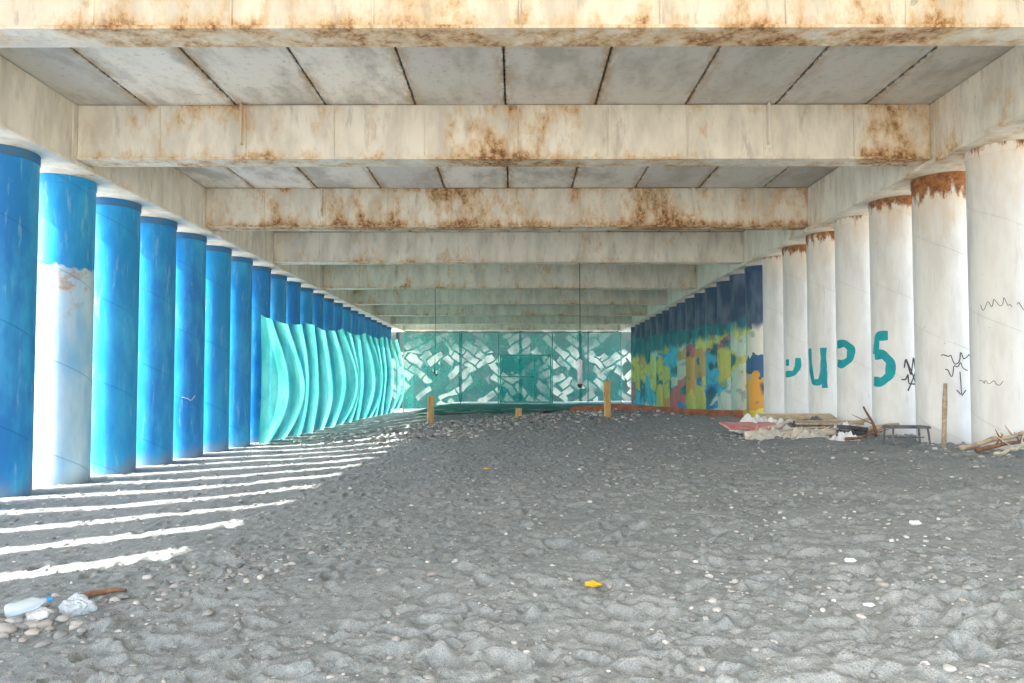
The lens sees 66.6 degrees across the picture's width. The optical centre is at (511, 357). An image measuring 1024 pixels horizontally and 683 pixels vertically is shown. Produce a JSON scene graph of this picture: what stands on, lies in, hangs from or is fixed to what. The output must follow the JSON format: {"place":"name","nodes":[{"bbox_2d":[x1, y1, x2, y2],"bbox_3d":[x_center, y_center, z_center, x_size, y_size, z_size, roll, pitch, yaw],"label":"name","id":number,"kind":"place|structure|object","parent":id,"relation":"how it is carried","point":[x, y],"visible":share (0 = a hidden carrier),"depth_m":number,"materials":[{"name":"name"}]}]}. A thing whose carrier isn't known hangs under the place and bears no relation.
{"place":"outdoors","nodes":[
{"label":"outdoors","id":0,"kind":"place"},
{"bbox_2d":[0,0,1023,331],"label":"bridge deck","id":1,"kind":"structure","parent":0,"point":[510,164],"depth_m":11.73,"materials":[{"name":"beige concrete"}]},
{"bbox_2d":[434,300,437,375],"bbox_3d":[-2.615,-0.897,26.863,0.143,3.044,0.060,0,-2,0],"label":"hanging cable","id":2,"kind":"object","parent":1,"relation":"hanging from","point":[435,332],"visible":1,"depth_m":26.86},
{"bbox_2d":[577,263,581,387],"bbox_3d":[1.854,-0.906,21.344,0.140,3.450,0.140,0,-2,0],"label":"hanging cable","id":3,"kind":"object","parent":1,"relation":"hanging from","point":[579,372],"visible":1,"depth_m":21.24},
{"bbox_2d":[0,401,1023,682],"bbox_3d":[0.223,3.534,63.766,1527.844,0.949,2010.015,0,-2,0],"label":"sand ground","id":4,"kind":"structure","parent":0,"point":[212,507],"depth_m":5.38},
{"bbox_2d":[0,144,40,497],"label":"blue pipe column","id":5,"kind":"structure","parent":4,"relation":"on","point":[19,191],"depth_m":10.82,"materials":[{"name":"paint"}]},
{"bbox_2d":[4,595,52,617],"bbox_3d":[-2.898,1.482,4.674,0.245,0.083,0.083,-12,4,-28],"label":"plastic bottle","id":6,"kind":"object","parent":4,"relation":"on","point":[20,607],"visible":1,"depth_m":4.64,"materials":[{"name":"white"}]},
{"bbox_2d":[0,609,69,635],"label":"cobble pile","id":7,"kind":"object","parent":4,"relation":"on","point":[8,628],"visible":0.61,"depth_m":4.48,"materials":[{"name":"stone"}]},
{"bbox_2d":[26,606,53,619],"bbox_3d":[-2.879,1.563,4.756,0.158,0.101,0.128,0,-2,0],"label":"crumpled paper","id":8,"kind":"object","parent":4,"relation":"on","point":[40,613],"visible":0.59,"depth_m":4.71,"materials":[{"name":"white paper"}]},
{"bbox_2d":[32,173,96,485],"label":"blue pipe column","id":9,"kind":"structure","parent":4,"relation":"on","point":[64,341],"depth_m":12.18,"materials":[{"name":"paint"}]},
{"bbox_2d":[58,592,97,616],"bbox_3d":[-2.674,1.539,4.798,0.209,0.180,0.185,-1,-2,26],"label":"plastic bag","id":10,"kind":"object","parent":4,"relation":"on","point":[76,604],"visible":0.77,"depth_m":4.75,"materials":[{"name":"white plastic"}]},
{"bbox_2d":[82,588,126,597],"bbox_3d":[-2.750,1.586,5.262,0.279,0.065,0.051,0,-2,-10],"label":"bark piece","id":11,"kind":"object","parent":4,"relation":"on","point":[92,593],"visible":0.92,"depth_m":5.25,"materials":[{"name":"brown wood"}]},
{"bbox_2d":[90,197,141,474],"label":"blue pipe column","id":12,"kind":"structure","parent":4,"relation":"on","point":[115,346],"depth_m":13.72,"materials":[{"name":"paint"}]},
{"bbox_2d":[136,216,176,465],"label":"blue pipe column","id":13,"kind":"structure","parent":4,"relation":"on","point":[156,355],"depth_m":15.26,"materials":[{"name":"paint"}]},
{"bbox_2d":[173,232,206,458],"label":"blue pipe column","id":14,"kind":"structure","parent":4,"relation":"on","point":[188,422],"depth_m":16.80,"materials":[{"name":"paint"}]},
{"bbox_2d":[203,245,231,451],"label":"blue pipe column","id":15,"kind":"structure","parent":4,"relation":"on","point":[217,351],"depth_m":18.33,"materials":[{"name":"paint"}]},
{"bbox_2d":[229,256,252,447],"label":"blue pipe column","id":16,"kind":"structure","parent":4,"relation":"on","point":[240,356],"depth_m":19.87,"materials":[{"name":"paint"}]},
{"bbox_2d":[250,266,270,442],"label":"blue pipe column","id":17,"kind":"structure","parent":4,"relation":"on","point":[261,284],"depth_m":21.35,"materials":[{"name":"paint"}]},
{"bbox_2d":[259,315,404,443],"bbox_3d":[-6.377,0.598,32.659,0.546,4.272,24.156,0,-2,0],"label":"shade net","id":18,"kind":"object","parent":17,"relation":"attached to","point":[314,378],"visible":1,"depth_m":26.61,"materials":[{"name":"teal fabric"}]},
{"bbox_2d":[270,274,286,323],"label":"blue pipe column","id":19,"kind":"structure","parent":4,"relation":"on","point":[278,298],"depth_m":23.00,"materials":[{"name":"paint"}]},
{"bbox_2d":[286,281,300,324],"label":"blue pipe column","id":20,"kind":"structure","parent":4,"relation":"on","point":[293,294],"depth_m":24.53,"materials":[{"name":"paint"}]},
{"bbox_2d":[300,287,312,324],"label":"blue pipe column","id":21,"kind":"structure","parent":4,"relation":"on","point":[306,306],"depth_m":26.07,"materials":[{"name":"paint"}]},
{"bbox_2d":[313,293,323,329],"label":"blue pipe column","id":22,"kind":"structure","parent":4,"relation":"on","point":[318,309],"depth_m":27.62,"materials":[{"name":"paint"}]},
{"bbox_2d":[324,298,333,330],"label":"blue pipe column","id":23,"kind":"structure","parent":4,"relation":"on","point":[328,314],"depth_m":29.15,"materials":[{"name":"paint"}]},
{"bbox_2d":[334,303,342,329],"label":"blue pipe column","id":24,"kind":"structure","parent":4,"relation":"on","point":[338,316],"depth_m":30.69,"materials":[{"name":"paint"}]},
{"bbox_2d":[343,307,350,332],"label":"blue pipe column","id":25,"kind":"structure","parent":4,"relation":"on","point":[347,319],"depth_m":32.24,"materials":[{"name":"paint"}]},
{"bbox_2d":[351,310,357,334],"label":"blue pipe column","id":26,"kind":"structure","parent":4,"relation":"on","point":[354,322],"depth_m":33.75,"materials":[{"name":"paint"}]},
{"bbox_2d":[358,314,364,334],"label":"blue pipe column","id":27,"kind":"structure","parent":4,"relation":"on","point":[361,323],"depth_m":35.28,"materials":[{"name":"paint"}]},
{"bbox_2d":[365,317,370,335],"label":"blue pipe column","id":28,"kind":"structure","parent":4,"relation":"on","point":[368,325],"depth_m":36.84,"materials":[{"name":"paint"}]},
{"bbox_2d":[371,320,376,337],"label":"blue pipe column","id":29,"kind":"structure","parent":4,"relation":"on","point":[373,328],"depth_m":38.38,"materials":[{"name":"paint"}]},
{"bbox_2d":[377,322,381,337],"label":"blue pipe column","id":30,"kind":"structure","parent":4,"relation":"on","point":[379,329],"depth_m":39.89,"materials":[{"name":"paint"}]},
{"bbox_2d":[382,325,386,336],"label":"blue pipe column","id":31,"kind":"structure","parent":4,"relation":"on","point":[384,330],"depth_m":41.42,"materials":[{"name":"paint"}]},
{"bbox_2d":[387,327,391,339],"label":"blue pipe column","id":32,"kind":"structure","parent":4,"relation":"on","point":[389,329],"depth_m":42.97,"materials":[{"name":"paint"}]},
{"bbox_2d":[427,396,433,423],"bbox_3d":[-2.428,1.652,23.263,0.200,1.063,0.132,1,-2,-17],"label":"wooden post","id":33,"kind":"object","parent":4,"relation":"on","point":[430,413],"visible":0.79,"depth_m":23.21,"materials":[{"name":"brown wood"}]},
{"bbox_2d":[418,403,603,414],"bbox_3d":[0.480,2.409,37.684,8.780,0.250,12.500,0,-2,0],"label":"fallen netting","id":34,"kind":"object","parent":4,"relation":"on","point":[496,408],"visible":0.73,"depth_m":35.62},
{"bbox_2d":[391,330,630,408],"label":"mural wall","id":35,"kind":"structure","parent":4,"relation":"on","point":[602,353],"depth_m":52.02,"materials":[{"name":"paint"}]},
{"bbox_2d":[0,407,1023,682],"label":"pebbles","id":36,"kind":"object","parent":4,"relation":"on","point":[52,617],"visible":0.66,"depth_m":5.69,"materials":[{"name":"stone"}]},
{"bbox_2d":[993,432,1023,454],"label":"dry branch","id":37,"kind":"object","parent":36,"relation":"on","point":[1012,448],"visible":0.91,"depth_m":9.83,"materials":[{"name":"beige wood"}]},
{"bbox_2d":[403,332,621,411],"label":"net fence","id":38,"kind":"object","parent":4,"relation":"on","point":[564,378],"visible":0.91,"depth_m":44.61,"materials":[{"name":"fabric"}]},
{"bbox_2d":[515,408,521,417],"bbox_3d":[0.202,1.769,23.549,0.182,0.500,0.125,1,-2,-17],"label":"wooden post","id":39,"kind":"object","parent":4,"relation":"on","point":[518,411],"visible":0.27,"depth_m":23.50,"materials":[{"name":"brown wood"}]},
{"bbox_2d":[500,354,550,403],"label":"net gate","id":40,"kind":"structure","parent":4,"relation":"on","point":[534,355],"depth_m":44.19,"materials":[{"name":"teal metal"}]},
{"bbox_2d":[585,580,602,587],"bbox_3d":[0.478,1.327,4.570,0.112,0.043,0.096,0,-2,0],"label":"yellow wrapper","id":41,"kind":"object","parent":4,"relation":"on","point":[593,583],"visible":1,"depth_m":4.55,"materials":[{"name":"plastic"}]},
{"bbox_2d":[603,381,610,416],"bbox_3d":[2.685,1.240,21.959,0.192,1.203,0.125,1,-2,-17],"label":"wooden post","id":42,"kind":"object","parent":4,"relation":"on","point":[607,400],"visible":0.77,"depth_m":21.91,"materials":[{"name":"brown wood"}]},
{"bbox_2d":[631,327,635,403],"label":"dark graffiti column","id":43,"kind":"structure","parent":4,"relation":"on","point":[633,391],"depth_m":42.78,"materials":[{"name":"multicoloured paint"}]},
{"bbox_2d":[635,325,639,403],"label":"dark graffiti column","id":44,"kind":"structure","parent":4,"relation":"on","point":[637,354],"depth_m":41.24,"materials":[{"name":"multicoloured paint"}]},
{"bbox_2d":[640,322,644,404],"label":"dark graffiti column","id":45,"kind":"structure","parent":4,"relation":"on","point":[642,363],"depth_m":39.71,"materials":[{"name":"paint"}]},
{"bbox_2d":[644,319,650,405],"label":"dark graffiti column","id":46,"kind":"structure","parent":4,"relation":"on","point":[647,368],"depth_m":38.18,"materials":[{"name":"multicoloured paint"}]},
{"bbox_2d":[650,317,656,405],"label":"dark graffiti column","id":47,"kind":"structure","parent":4,"relation":"on","point":[653,357],"depth_m":36.65,"materials":[{"name":"paint"}]},
{"bbox_2d":[570,403,742,417],"bbox_3d":[4.074,1.533,22.782,5.387,0.395,0.188,-2,-3,35],"label":"plank edging","id":48,"kind":"object","parent":4,"relation":"on","point":[705,412],"visible":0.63,"depth_m":22.46,"materials":[{"name":"brown wood"}]},
{"bbox_2d":[656,313,662,406],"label":"dark graffiti column","id":49,"kind":"structure","parent":4,"relation":"on","point":[659,376],"depth_m":35.11,"materials":[{"name":"multicoloured paint"}]},
{"bbox_2d":[662,310,669,406],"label":"dark graffiti column","id":50,"kind":"structure","parent":4,"relation":"on","point":[666,358],"depth_m":33.57,"materials":[{"name":"multicoloured paint"}]},
{"bbox_2d":[669,306,677,407],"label":"dark graffiti column","id":51,"kind":"structure","parent":4,"relation":"on","point":[673,352],"depth_m":32.04,"materials":[{"name":"multicoloured paint"}]},
{"bbox_2d":[676,302,685,408],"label":"dark graffiti column","id":52,"kind":"structure","parent":4,"relation":"on","point":[681,363],"depth_m":30.51,"materials":[{"name":"paint"}]},
{"bbox_2d":[685,298,695,408],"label":"dark graffiti column","id":53,"kind":"structure","parent":4,"relation":"on","point":[690,346],"depth_m":28.98,"materials":[{"name":"multicoloured paint"}]},
{"bbox_2d":[694,293,705,408],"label":"dark graffiti column","id":54,"kind":"structure","parent":4,"relation":"on","point":[700,374],"depth_m":27.44,"materials":[{"name":"paint"}]},
{"bbox_2d":[705,287,717,409],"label":"dark graffiti column","id":55,"kind":"structure","parent":4,"relation":"on","point":[711,347],"depth_m":25.91,"materials":[{"name":"multicoloured paint"}]},
{"bbox_2d":[716,281,730,409],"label":"dark graffiti column","id":56,"kind":"structure","parent":4,"relation":"on","point":[723,346],"depth_m":24.38,"materials":[{"name":"multicoloured paint"}]},
{"bbox_2d":[729,273,746,414],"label":"dark graffiti column","id":57,"kind":"structure","parent":4,"relation":"on","point":[738,340],"depth_m":22.84,"materials":[{"name":"paint"}]},
{"bbox_2d":[719,422,782,429],"bbox_3d":[4.506,1.273,14.647,1.072,0.126,0.487,0,-2,-8],"label":"red board","id":58,"kind":"object","parent":4,"relation":"on","point":[739,425],"visible":0.67,"depth_m":14.64,"materials":[{"name":"red wood"}]},
{"bbox_2d":[744,265,763,416],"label":"dark graffiti column","id":59,"kind":"structure","parent":4,"relation":"on","point":[754,341],"depth_m":21.30,"materials":[{"name":"multicoloured paint"}]},
{"bbox_2d":[749,424,770,430],"bbox_3d":[4.545,1.306,14.130,0.654,0.220,0.410,0,-2,0],"label":"pink rag","id":60,"kind":"object","parent":4,"relation":"on","point":[758,427],"visible":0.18,"depth_m":14.15,"materials":[{"name":"pink fabric"}]},
{"bbox_2d":[729,414,791,433],"bbox_3d":[4.801,1.262,15.138,1.083,0.360,0.975,0,-2,0],"label":"white tarp","id":61,"kind":"object","parent":4,"relation":"on","point":[749,418],"visible":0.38,"depth_m":14.97,"materials":[{"name":"white plastic"}]},
{"bbox_2d":[755,413,836,419],"bbox_3d":[5.660,1.168,15.547,1.556,0.113,0.286,0,-2,-3],"label":"pale board","id":62,"kind":"object","parent":61,"relation":"on","point":[827,416],"visible":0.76,"depth_m":15.51,"materials":[{"name":"brown wood"}]},
{"bbox_2d":[748,426,791,440],"bbox_3d":[4.425,1.300,13.548,0.737,0.234,0.547,0,-2,0],"label":"sand sack","id":63,"kind":"object","parent":4,"relation":"on","point":[761,434],"visible":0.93,"depth_m":13.35,"materials":[{"name":"beige fabric"}]},
{"bbox_2d":[762,255,784,420],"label":"white pipe column","id":64,"kind":"structure","parent":4,"relation":"on","point":[773,333],"depth_m":19.77,"materials":[{"name":"paint"}]},
{"bbox_2d":[767,419,792,428],"bbox_3d":[4.850,1.287,14.407,0.988,0.312,0.128,1,-3,-33],"label":"driftwood log","id":65,"kind":"object","parent":4,"relation":"on","point":[781,424],"visible":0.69,"depth_m":14.48,"materials":[{"name":"beige wood"}]},
{"bbox_2d":[744,426,837,438],"bbox_3d":[4.772,1.293,13.386,1.523,0.275,0.304,-1,-2,18],"label":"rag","id":66,"kind":"object","parent":4,"relation":"on","point":[747,434],"visible":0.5,"depth_m":13.43,"materials":[{"name":"fabric"}]},
{"bbox_2d":[782,244,808,420],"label":"white pipe column","id":67,"kind":"structure","parent":4,"relation":"on","point":[795,318],"depth_m":18.23,"materials":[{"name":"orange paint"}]},
{"bbox_2d":[786,358,800,376],"bbox_3d":[6.587,0.229,18.289,0.055,0.452,0.448,1,-3,-32],"label":"graffiti letter","id":68,"kind":"object","parent":67,"relation":"attached to","point":[796,369],"visible":1,"depth_m":18.21,"materials":[{"name":"teal paint"}]},
{"bbox_2d":[784,416,821,427],"bbox_3d":[5.766,1.287,15.260,1.318,0.323,0.744,0,-2,0],"label":"grey tarp","id":69,"kind":"object","parent":4,"relation":"on","point":[792,425],"visible":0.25,"depth_m":15.06,"materials":[{"name":"grey plastic"}]},
{"bbox_2d":[790,426,828,438],"bbox_3d":[5.043,1.269,13.244,0.621,0.209,0.488,0,-2,0],"label":"sand sack","id":70,"kind":"object","parent":4,"relation":"on","point":[797,432],"visible":0.96,"depth_m":13.10,"materials":[{"name":"beige fabric"}]},
{"bbox_2d":[805,231,836,417],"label":"white pipe column","id":71,"kind":"structure","parent":4,"relation":"on","point":[821,295],"depth_m":16.70,"materials":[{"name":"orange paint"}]},
{"bbox_2d":[808,348,827,387],"bbox_3d":[6.571,0.214,16.796,0.072,0.869,0.510,1,-2,-27],"label":"graffiti letter","id":72,"kind":"object","parent":71,"relation":"attached to","point":[821,379],"visible":1,"depth_m":16.67,"materials":[{"name":"teal paint"}]},
{"bbox_2d":[810,418,868,429],"bbox_3d":[5.984,1.247,14.246,1.091,0.356,0.229,-2,-3,40],"label":"driftwood log","id":73,"kind":"object","parent":4,"relation":"on","point":[859,421],"visible":0.36,"depth_m":14.03,"materials":[{"name":"beige wood"}]},
{"bbox_2d":[795,420,863,424],"bbox_3d":[5.799,1.180,14.245,1.178,0.072,0.312,-1,-2,15],"label":"pale board","id":74,"kind":"object","parent":73,"relation":"on","point":[816,422],"visible":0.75,"depth_m":14.22,"materials":[{"name":"beige wood"}]},
{"bbox_2d":[833,421,854,427],"bbox_3d":[5.951,1.239,13.846,0.547,0.239,0.432,0,-2,0],"label":"white tarp","id":75,"kind":"object","parent":4,"relation":"on","point":[844,423],"visible":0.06,"depth_m":13.83,"materials":[{"name":"white plastic"}]},
{"bbox_2d":[828,431,860,440],"bbox_3d":[5.349,1.250,12.540,0.404,0.171,0.283,0,-2,0],"label":"white tarp","id":76,"kind":"object","parent":4,"relation":"on","point":[841,436],"visible":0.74,"depth_m":12.46,"materials":[{"name":"white plastic"}]},
{"bbox_2d":[844,558,856,562],"bbox_3d":[2.019,1.207,4.650,0.075,0.030,0.057,0,-2,0],"label":"crumpled paper","id":77,"kind":"object","parent":4,"relation":"on","point":[851,560],"visible":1,"depth_m":4.63,"materials":[{"name":"white paper"}]},
{"bbox_2d":[836,425,867,437],"bbox_3d":[5.607,1.229,12.848,0.400,0.220,0.280,8,-5,-22],"label":"fish crate","id":78,"kind":"object","parent":4,"relation":"on","point":[857,429],"visible":0.57,"depth_m":12.74,"materials":[{"name":"black plastic"}]},
{"bbox_2d":[834,215,871,426],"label":"white pipe column","id":79,"kind":"structure","parent":4,"relation":"on","point":[853,315],"depth_m":15.15,"materials":[{"name":"paint"}]},
{"bbox_2d":[837,340,855,367],"bbox_3d":[6.543,-0.081,15.313,0.062,0.568,0.474,1,-2,-22],"label":"graffiti letter","id":80,"kind":"object","parent":79,"relation":"attached to","point":[851,350],"visible":1,"depth_m":15.24,"materials":[{"name":"teal paint"}]},
{"bbox_2d":[829,423,899,435],"bbox_3d":[5.886,1.212,13.119,1.145,0.262,0.259,-1,-3,28],"label":"driftwood log","id":81,"kind":"object","parent":4,"relation":"on","point":[878,427],"visible":0.45,"depth_m":12.97,"materials":[{"name":"brown wood"}]},
{"bbox_2d":[853,406,876,436],"bbox_3d":[5.918,1.057,13.030,0.145,0.505,0.425,2,-3,-39],"label":"dry branch","id":82,"kind":"object","parent":4,"relation":"on","point":[872,422],"visible":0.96,"depth_m":13.01,"materials":[{"name":"brown plant"}]},
{"bbox_2d":[845,429,888,440],"bbox_3d":[5.639,1.210,12.370,0.838,0.188,0.110,1,-2,-13],"label":"dry branch","id":83,"kind":"object","parent":4,"relation":"on","point":[858,437],"visible":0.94,"depth_m":12.35,"materials":[{"name":"brown plant"}]},
{"bbox_2d":[862,602,875,606],"bbox_3d":[1.764,1.218,3.849,0.060,0.021,0.052,0,-2,0],"label":"crumpled paper","id":84,"kind":"object","parent":4,"relation":"on","point":[868,604],"visible":1,"depth_m":3.83,"materials":[{"name":"white paper"}]},
{"bbox_2d":[868,195,915,434],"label":"white pipe column","id":85,"kind":"structure","parent":4,"relation":"on","point":[891,273],"depth_m":13.61,"materials":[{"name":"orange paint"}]},
{"bbox_2d":[873,331,895,386],"bbox_3d":[6.547,0.014,13.754,0.061,0.990,0.470,1,-2,-25],"label":"graffiti letter","id":86,"kind":"object","parent":85,"relation":"attached to","point":[890,368],"visible":1,"depth_m":13.71,"materials":[{"name":"teal paint"}]},
{"bbox_2d":[901,357,914,390],"bbox_3d":[6.921,0.304,13.470,0.366,0.634,0.036,0,-2,5],"label":"graffiti scribble","id":87,"kind":"object","parent":85,"relation":"attached to","point":[909,368],"visible":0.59,"depth_m":13.46,"materials":[{"name":"black paint"}]},
{"bbox_2d":[882,425,930,445],"bbox_3d":[5.992,1.202,11.842,0.614,0.352,0.344,0,-2,0],"label":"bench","id":88,"kind":"object","parent":4,"relation":"on","point":[918,427],"visible":0.98,"depth_m":11.70,"materials":[{"name":"grey metal"}]},
{"bbox_2d":[909,520,921,524],"bbox_3d":[2.872,1.173,5.547,0.089,0.037,0.074,0,-2,0],"label":"crumpled paper","id":89,"kind":"object","parent":4,"relation":"on","point":[915,522],"visible":1,"depth_m":5.53,"materials":[{"name":"white paper"}]},
{"bbox_2d":[910,171,971,444],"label":"white pipe column","id":90,"kind":"structure","parent":4,"relation":"on","point":[940,272],"depth_m":12.08,"materials":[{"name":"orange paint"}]},
{"bbox_2d":[941,352,969,395],"bbox_3d":[6.838,0.245,11.963,0.441,0.677,0.053,-1,-2,15],"label":"graffiti scribble","id":91,"kind":"object","parent":90,"relation":"attached to","point":[959,372],"visible":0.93,"depth_m":11.94,"materials":[{"name":"black paint"}]},
{"bbox_2d":[941,383,947,447],"bbox_3d":[6.246,0.877,11.259,0.120,1.024,0.072,0,-2,-10],"label":"upright stick","id":92,"kind":"object","parent":4,"relation":"on","point":[944,424],"visible":0.85,"depth_m":11.24,"materials":[{"name":"beige wood"}]},
{"bbox_2d":[958,426,1023,450],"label":"dry branch","id":93,"kind":"object","parent":4,"relation":"on","point":[984,442],"visible":0.88,"depth_m":10.29,"materials":[{"name":"beige wood"}]},
{"bbox_2d":[964,139,1023,449],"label":"white pipe column","id":94,"kind":"structure","parent":4,"relation":"on","point":[994,172],"depth_m":10.61,"materials":[{"name":"paint"}]},
{"bbox_2d":[979,298,1023,385],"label":"graffiti scribble","id":95,"kind":"object","parent":94,"relation":"attached to","point":[991,306],"visible":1,"depth_m":10.59,"materials":[{"name":"paint"}]},
{"bbox_2d":[975,429,1023,452],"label":"dry branch","id":96,"kind":"object","parent":4,"relation":"on","point":[989,447],"visible":0.94,"depth_m":10.04,"materials":[{"name":"brown plant"}]},
{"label":"driftwood log","id":97,"kind":"object","parent":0,"visible":0},
{"bbox_2d":[781,426,827,429],"bbox_3d":[5.240,1.255,13.939,0.879,0.059,0.292,1,-3,-28],"label":"pale board","id":98,"kind":"object","parent":97,"relation":"on","point":[804,427],"visible":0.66,"depth_m":13.80,"materials":[{"name":"brown wood"}]}
]}

